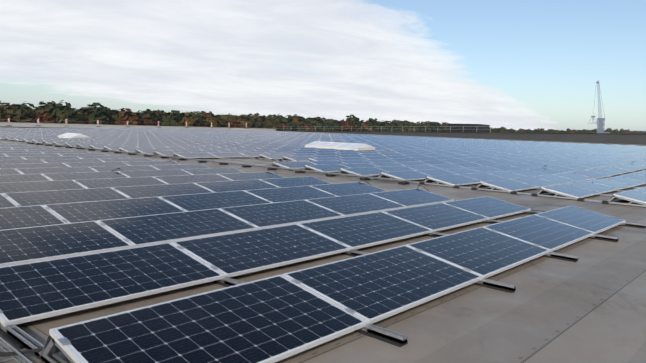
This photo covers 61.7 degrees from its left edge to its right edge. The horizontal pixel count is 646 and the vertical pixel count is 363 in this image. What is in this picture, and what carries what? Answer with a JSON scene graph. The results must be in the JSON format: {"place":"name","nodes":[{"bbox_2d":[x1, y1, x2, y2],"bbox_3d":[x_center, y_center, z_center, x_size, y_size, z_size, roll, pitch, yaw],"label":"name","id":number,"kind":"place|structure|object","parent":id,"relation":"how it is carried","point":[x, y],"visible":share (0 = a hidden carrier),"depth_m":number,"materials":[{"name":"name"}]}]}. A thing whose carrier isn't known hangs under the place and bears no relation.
{"place":"outdoors","nodes":[
{"label":"outdoors","id":0,"kind":"place"},
{"bbox_2d":[0,0,645,130],"label":"sky","id":1,"kind":"structure","parent":0,"point":[509,64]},
{"label":"terrain","id":2,"kind":"structure","parent":0,"visible":0},
{"bbox_2d":[0,101,9,110],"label":"tree","id":3,"kind":"object","parent":2,"relation":"on","point":[3,107],"visible":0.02,"depth_m":190.99,"materials":[{"name":"green plant"}]},
{"bbox_2d":[0,111,10,126],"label":"tree","id":4,"kind":"object","parent":2,"relation":"on","point":[2,117],"visible":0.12,"depth_m":180.34,"materials":[{"name":"brown plant"}]},
{"bbox_2d":[4,108,14,117],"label":"tree","id":5,"kind":"object","parent":2,"relation":"on","point":[8,111],"visible":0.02,"depth_m":187.26,"materials":[{"name":"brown plant"}]},
{"bbox_2d":[4,105,18,110],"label":"tree","id":6,"kind":"object","parent":2,"relation":"on","point":[13,107],"depth_m":196.49,"materials":[{"name":"green plant"}]},
{"bbox_2d":[8,110,37,127],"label":"tree","id":7,"kind":"object","parent":2,"relation":"on","point":[17,115],"visible":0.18,"depth_m":187.44,"materials":[{"name":"green plant"}]},
{"bbox_2d":[11,101,34,109],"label":"tree","id":8,"kind":"object","parent":2,"relation":"on","point":[22,105],"visible":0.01,"depth_m":219.93,"materials":[{"name":"green plant"}]},
{"bbox_2d":[20,108,37,112],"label":"tree","id":9,"kind":"object","parent":2,"relation":"on","point":[30,109],"visible":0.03,"depth_m":199.70,"materials":[{"name":"green plant"}]},
{"bbox_2d":[31,110,57,127],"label":"tree","id":10,"kind":"object","parent":2,"relation":"on","point":[42,115],"visible":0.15,"depth_m":194.74,"materials":[{"name":"brown plant"}]},
{"bbox_2d":[38,101,54,106],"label":"tree","id":11,"kind":"object","parent":2,"relation":"on","point":[48,104],"visible":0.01,"depth_m":227.35,"materials":[{"name":"green plant"}]},
{"bbox_2d":[34,100,75,122],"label":"tree","id":12,"kind":"object","parent":2,"relation":"on","point":[57,111],"visible":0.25,"depth_m":196.69,"materials":[{"name":"green plant"}]},
{"bbox_2d":[55,107,85,123],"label":"tree","id":13,"kind":"object","parent":2,"relation":"on","point":[80,116],"visible":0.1,"depth_m":200.57,"materials":[{"name":"green plant"}]},
{"bbox_2d":[82,107,98,123],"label":"tree","id":14,"kind":"object","parent":2,"relation":"on","point":[85,110],"visible":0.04,"depth_m":206.57,"materials":[{"name":"green plant"}]},
{"bbox_2d":[86,103,109,109],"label":"tree","id":15,"kind":"object","parent":2,"relation":"on","point":[96,104],"visible":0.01,"depth_m":234.52,"materials":[{"name":"green plant"}]},
{"bbox_2d":[86,108,112,124],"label":"tree","id":16,"kind":"object","parent":2,"relation":"on","point":[102,113],"visible":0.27,"depth_m":207.61,"materials":[{"name":"green plant"}]},
{"bbox_2d":[107,113,118,122],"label":"tree","id":17,"kind":"object","parent":2,"relation":"on","point":[113,116],"visible":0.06,"depth_m":214.54,"materials":[{"name":"green plant"}]},
{"bbox_2d":[115,108,133,112],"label":"tree","id":18,"kind":"object","parent":2,"relation":"on","point":[126,109],"depth_m":225.35,"materials":[{"name":"green plant"}]},
{"bbox_2d":[113,111,141,124],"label":"tree","id":19,"kind":"object","parent":2,"relation":"on","point":[134,119],"visible":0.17,"depth_m":214.17,"materials":[{"name":"brown plant"}]},
{"bbox_2d":[139,115,157,125],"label":"tree","id":20,"kind":"object","parent":2,"relation":"on","point":[147,121],"visible":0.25,"depth_m":220.98,"materials":[{"name":"brown plant"}]},
{"bbox_2d":[137,109,161,125],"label":"tree","id":21,"kind":"object","parent":2,"relation":"on","point":[147,112],"visible":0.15,"depth_m":225.71,"materials":[{"name":"green plant"}]},
{"bbox_2d":[159,110,184,125],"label":"tree","id":22,"kind":"object","parent":2,"relation":"on","point":[174,118],"visible":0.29,"depth_m":231.53,"materials":[{"name":"green plant"}]},
{"bbox_2d":[180,111,197,126],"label":"tree","id":23,"kind":"object","parent":2,"relation":"on","point":[190,120],"visible":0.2,"depth_m":234.85,"materials":[{"name":"green plant"}]},
{"bbox_2d":[182,112,205,126],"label":"tree","id":24,"kind":"object","parent":2,"relation":"on","point":[200,122],"visible":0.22,"depth_m":243.03,"materials":[{"name":"green plant"}]},
{"bbox_2d":[197,111,212,116],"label":"tree","id":25,"kind":"object","parent":2,"relation":"on","point":[204,113],"visible":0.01,"depth_m":263.06,"materials":[{"name":"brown plant"}]},
{"bbox_2d":[202,113,220,126],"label":"tree","id":26,"kind":"object","parent":2,"relation":"on","point":[212,119],"visible":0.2,"depth_m":246.62,"materials":[{"name":"green plant"}]},
{"bbox_2d":[217,119,230,127],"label":"tree","id":27,"kind":"object","parent":2,"relation":"on","point":[222,122],"visible":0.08,"depth_m":251.22,"materials":[{"name":"green plant"}]},
{"bbox_2d":[229,117,243,127],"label":"tree","id":28,"kind":"object","parent":2,"relation":"on","point":[233,122],"visible":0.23,"depth_m":259.68,"materials":[{"name":"brown plant"}]},
{"bbox_2d":[237,114,254,127],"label":"tree","id":29,"kind":"object","parent":2,"relation":"on","point":[248,119],"visible":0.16,"depth_m":259.96,"materials":[{"name":"green plant"}]},
{"bbox_2d":[250,113,263,119],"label":"tree","id":30,"kind":"object","parent":2,"relation":"on","point":[255,116],"visible":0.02,"depth_m":296.65,"materials":[{"name":"green plant"}]},
{"bbox_2d":[253,119,261,127],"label":"tree","id":31,"kind":"object","parent":2,"relation":"on","point":[257,124],"visible":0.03,"depth_m":264.88,"materials":[{"name":"green plant"}]},
{"bbox_2d":[262,115,275,120],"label":"tree","id":32,"kind":"object","parent":2,"relation":"on","point":[269,117],"visible":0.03,"depth_m":289.92,"materials":[{"name":"green plant"}]},
{"bbox_2d":[262,120,278,130],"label":"tree","id":33,"kind":"object","parent":2,"relation":"on","point":[272,125],"visible":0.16,"depth_m":271.54,"materials":[{"name":"green plant"}]},
{"bbox_2d":[279,123,288,130],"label":"tree","id":34,"kind":"object","parent":2,"relation":"on","point":[285,125],"visible":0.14,"depth_m":282.25,"materials":[{"name":"brown plant"}]},
{"bbox_2d":[276,118,291,122],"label":"tree","id":35,"kind":"object","parent":2,"relation":"on","point":[282,119],"visible":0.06,"depth_m":290.27,"materials":[{"name":"green plant"}]},
{"bbox_2d":[284,120,295,130],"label":"tree","id":36,"kind":"object","parent":2,"relation":"on","point":[291,124],"visible":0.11,"depth_m":285.68,"materials":[{"name":"green plant"}]},
{"bbox_2d":[288,116,306,123],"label":"tree","id":37,"kind":"object","parent":2,"relation":"on","point":[294,119],"visible":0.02,"depth_m":299.61,"materials":[{"name":"green plant"}]},
{"bbox_2d":[293,123,304,130],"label":"tree","id":38,"kind":"object","parent":2,"relation":"on","point":[297,126],"visible":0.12,"depth_m":291.56,"materials":[{"name":"green plant"}]},
{"bbox_2d":[297,122,309,130],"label":"tree","id":39,"kind":"object","parent":2,"relation":"on","point":[304,123],"visible":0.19,"depth_m":293.40,"materials":[{"name":"brown plant"}]},
{"bbox_2d":[308,123,316,130],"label":"tree","id":40,"kind":"object","parent":2,"relation":"on","point":[311,125],"visible":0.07,"depth_m":300.50,"materials":[{"name":"green plant"}]},
{"bbox_2d":[309,117,324,130],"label":"tree","id":41,"kind":"object","parent":2,"relation":"on","point":[319,123],"visible":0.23,"depth_m":302.46,"materials":[{"name":"green plant"}]},
{"bbox_2d":[0,122,645,362],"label":"roof","id":42,"kind":"structure","parent":2,"relation":"on","point":[589,306],"depth_m":5.07,"materials":[{"name":"grey"}]},
{"bbox_2d":[0,337,31,362],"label":"cable tray","id":43,"kind":"object","parent":42,"relation":"on","point":[15,350],"visible":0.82,"depth_m":3.44,"materials":[{"name":"grey metal"}]},
{"bbox_2d":[58,133,89,137],"bbox_3d":[-21.683,-3.894,47.090,3.100,0.636,1.505,7,7,41],"label":"skylight","id":44,"kind":"object","parent":42,"relation":"on","point":[72,135],"visible":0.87,"depth_m":46.38,"materials":[{"name":"white plastic"}]},
{"bbox_2d":[4,119,238,124],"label":"beacon rope","id":45,"kind":"object","parent":42,"relation":"on","point":[102,121],"visible":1,"depth_m":96.40,"materials":[{"name":"brown"}]},
{"bbox_2d":[25,141,409,184],"bbox_3d":[-8.873,-1.324,26.941,31.003,0.132,0.360,7,7,41],"label":"cable tray","id":46,"kind":"object","parent":42,"relation":"on","point":[401,182],"visible":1,"depth_m":22.02,"materials":[{"name":"grey metal"}]},
{"bbox_2d":[0,159,633,355],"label":"dc cables","id":47,"kind":"object","parent":42,"relation":"on","point":[21,352],"visible":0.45,"depth_m":3.44,"materials":[{"name":"black rubber"}]},
{"bbox_2d":[0,127,645,362],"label":"solar panels","id":48,"kind":"object","parent":42,"relation":"on","point":[52,263],"visible":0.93,"depth_m":7.49,"materials":[{"name":"glass"}]},
{"bbox_2d":[0,138,645,362],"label":"mounting rails","id":49,"kind":"object","parent":42,"relation":"on","point":[16,336],"visible":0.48,"depth_m":6.72,"materials":[{"name":"metal"}]},
{"bbox_2d":[304,141,375,151],"bbox_3d":[1.187,-2.506,39.298,5.100,0.658,2.105,7,7,41],"label":"skylight","id":50,"kind":"object","parent":42,"relation":"on","point":[342,146],"visible":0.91,"depth_m":38.32,"materials":[{"name":"white plastic"}]},
{"bbox_2d":[283,126,490,131],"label":"roof edge railing","id":51,"kind":"object","parent":42,"relation":"on","point":[315,128],"visible":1,"depth_m":100.04,"materials":[{"name":"grey metal"}]},
{"bbox_2d":[447,123,489,131],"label":"rooftop plant room","id":52,"kind":"object","parent":42,"relation":"on","point":[470,129],"visible":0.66,"depth_m":100.84,"materials":[{"name":"black metal"}]},
{"bbox_2d":[322,123,333,130],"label":"tree","id":53,"kind":"object","parent":2,"relation":"on","point":[326,127],"visible":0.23,"depth_m":304.35,"materials":[{"name":"green plant"}]},
{"bbox_2d":[326,120,340,130],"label":"tree","id":54,"kind":"object","parent":2,"relation":"on","point":[335,125],"visible":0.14,"depth_m":310.40,"materials":[{"name":"green plant"}]},
{"bbox_2d":[337,121,346,130],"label":"tree","id":55,"kind":"object","parent":2,"relation":"on","point":[343,127],"visible":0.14,"depth_m":316.40,"materials":[{"name":"plant"}]},
{"bbox_2d":[341,119,359,130],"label":"tree","id":56,"kind":"object","parent":2,"relation":"on","point":[349,123],"visible":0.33,"depth_m":320.19,"materials":[{"name":"brown plant"}]},
{"bbox_2d":[346,115,360,123],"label":"tree","id":57,"kind":"object","parent":2,"relation":"on","point":[353,118],"visible":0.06,"depth_m":343.93,"materials":[{"name":"green plant"}]},
{"bbox_2d":[363,124,373,130],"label":"tree","id":58,"kind":"object","parent":2,"relation":"on","point":[367,127],"visible":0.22,"depth_m":336.48,"materials":[{"name":"plant"}]},
{"bbox_2d":[361,120,375,123],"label":"tree","id":59,"kind":"object","parent":2,"relation":"on","point":[371,121],"visible":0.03,"depth_m":352.53,"materials":[{"name":"green plant"}]},
{"bbox_2d":[369,123,379,130],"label":"tree","id":60,"kind":"object","parent":2,"relation":"on","point":[377,126],"visible":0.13,"depth_m":342.10,"materials":[{"name":"green plant"}]},
{"bbox_2d":[379,122,393,131],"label":"tree","id":61,"kind":"object","parent":2,"relation":"on","point":[385,126],"visible":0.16,"depth_m":346.87,"materials":[{"name":"green plant"}]},
{"bbox_2d":[387,122,401,131],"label":"tree","id":62,"kind":"object","parent":2,"relation":"on","point":[397,129],"visible":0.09,"depth_m":353.65,"materials":[{"name":"green plant"}]},
{"bbox_2d":[392,120,406,126],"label":"tree","id":63,"kind":"object","parent":2,"relation":"on","point":[400,122],"visible":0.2,"depth_m":368.00,"materials":[{"name":"green plant"}]},
{"bbox_2d":[400,125,408,131],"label":"tree","id":64,"kind":"object","parent":2,"relation":"on","point":[404,129],"visible":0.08,"depth_m":363.87,"materials":[{"name":"green plant"}]},
{"bbox_2d":[407,123,420,131],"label":"tree","id":65,"kind":"object","parent":2,"relation":"on","point":[415,127],"visible":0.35,"depth_m":372.55,"materials":[{"name":"green plant"}]},
{"bbox_2d":[418,123,427,131],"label":"tree","id":66,"kind":"object","parent":2,"relation":"on","point":[422,128],"visible":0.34,"depth_m":381.73,"materials":[{"name":"green plant"}]},
{"bbox_2d":[416,121,431,131],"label":"tree","id":67,"kind":"object","parent":2,"relation":"on","point":[427,125],"visible":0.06,"depth_m":391.51,"materials":[{"name":"green plant"}]},
{"bbox_2d":[428,122,440,131],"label":"tree","id":68,"kind":"object","parent":2,"relation":"on","point":[434,128],"visible":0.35,"depth_m":393.03,"materials":[{"name":"green plant"}]},
{"bbox_2d":[438,124,445,131],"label":"tree","id":69,"kind":"object","parent":2,"relation":"on","point":[441,129],"visible":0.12,"depth_m":400.14,"materials":[{"name":"green plant"}]},
{"bbox_2d":[588,80,609,132],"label":"harbour crane","id":70,"kind":"object","parent":2,"relation":"on","point":[600,124],"visible":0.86,"depth_m":397.00,"materials":[{"name":"white metal"}]}
]}

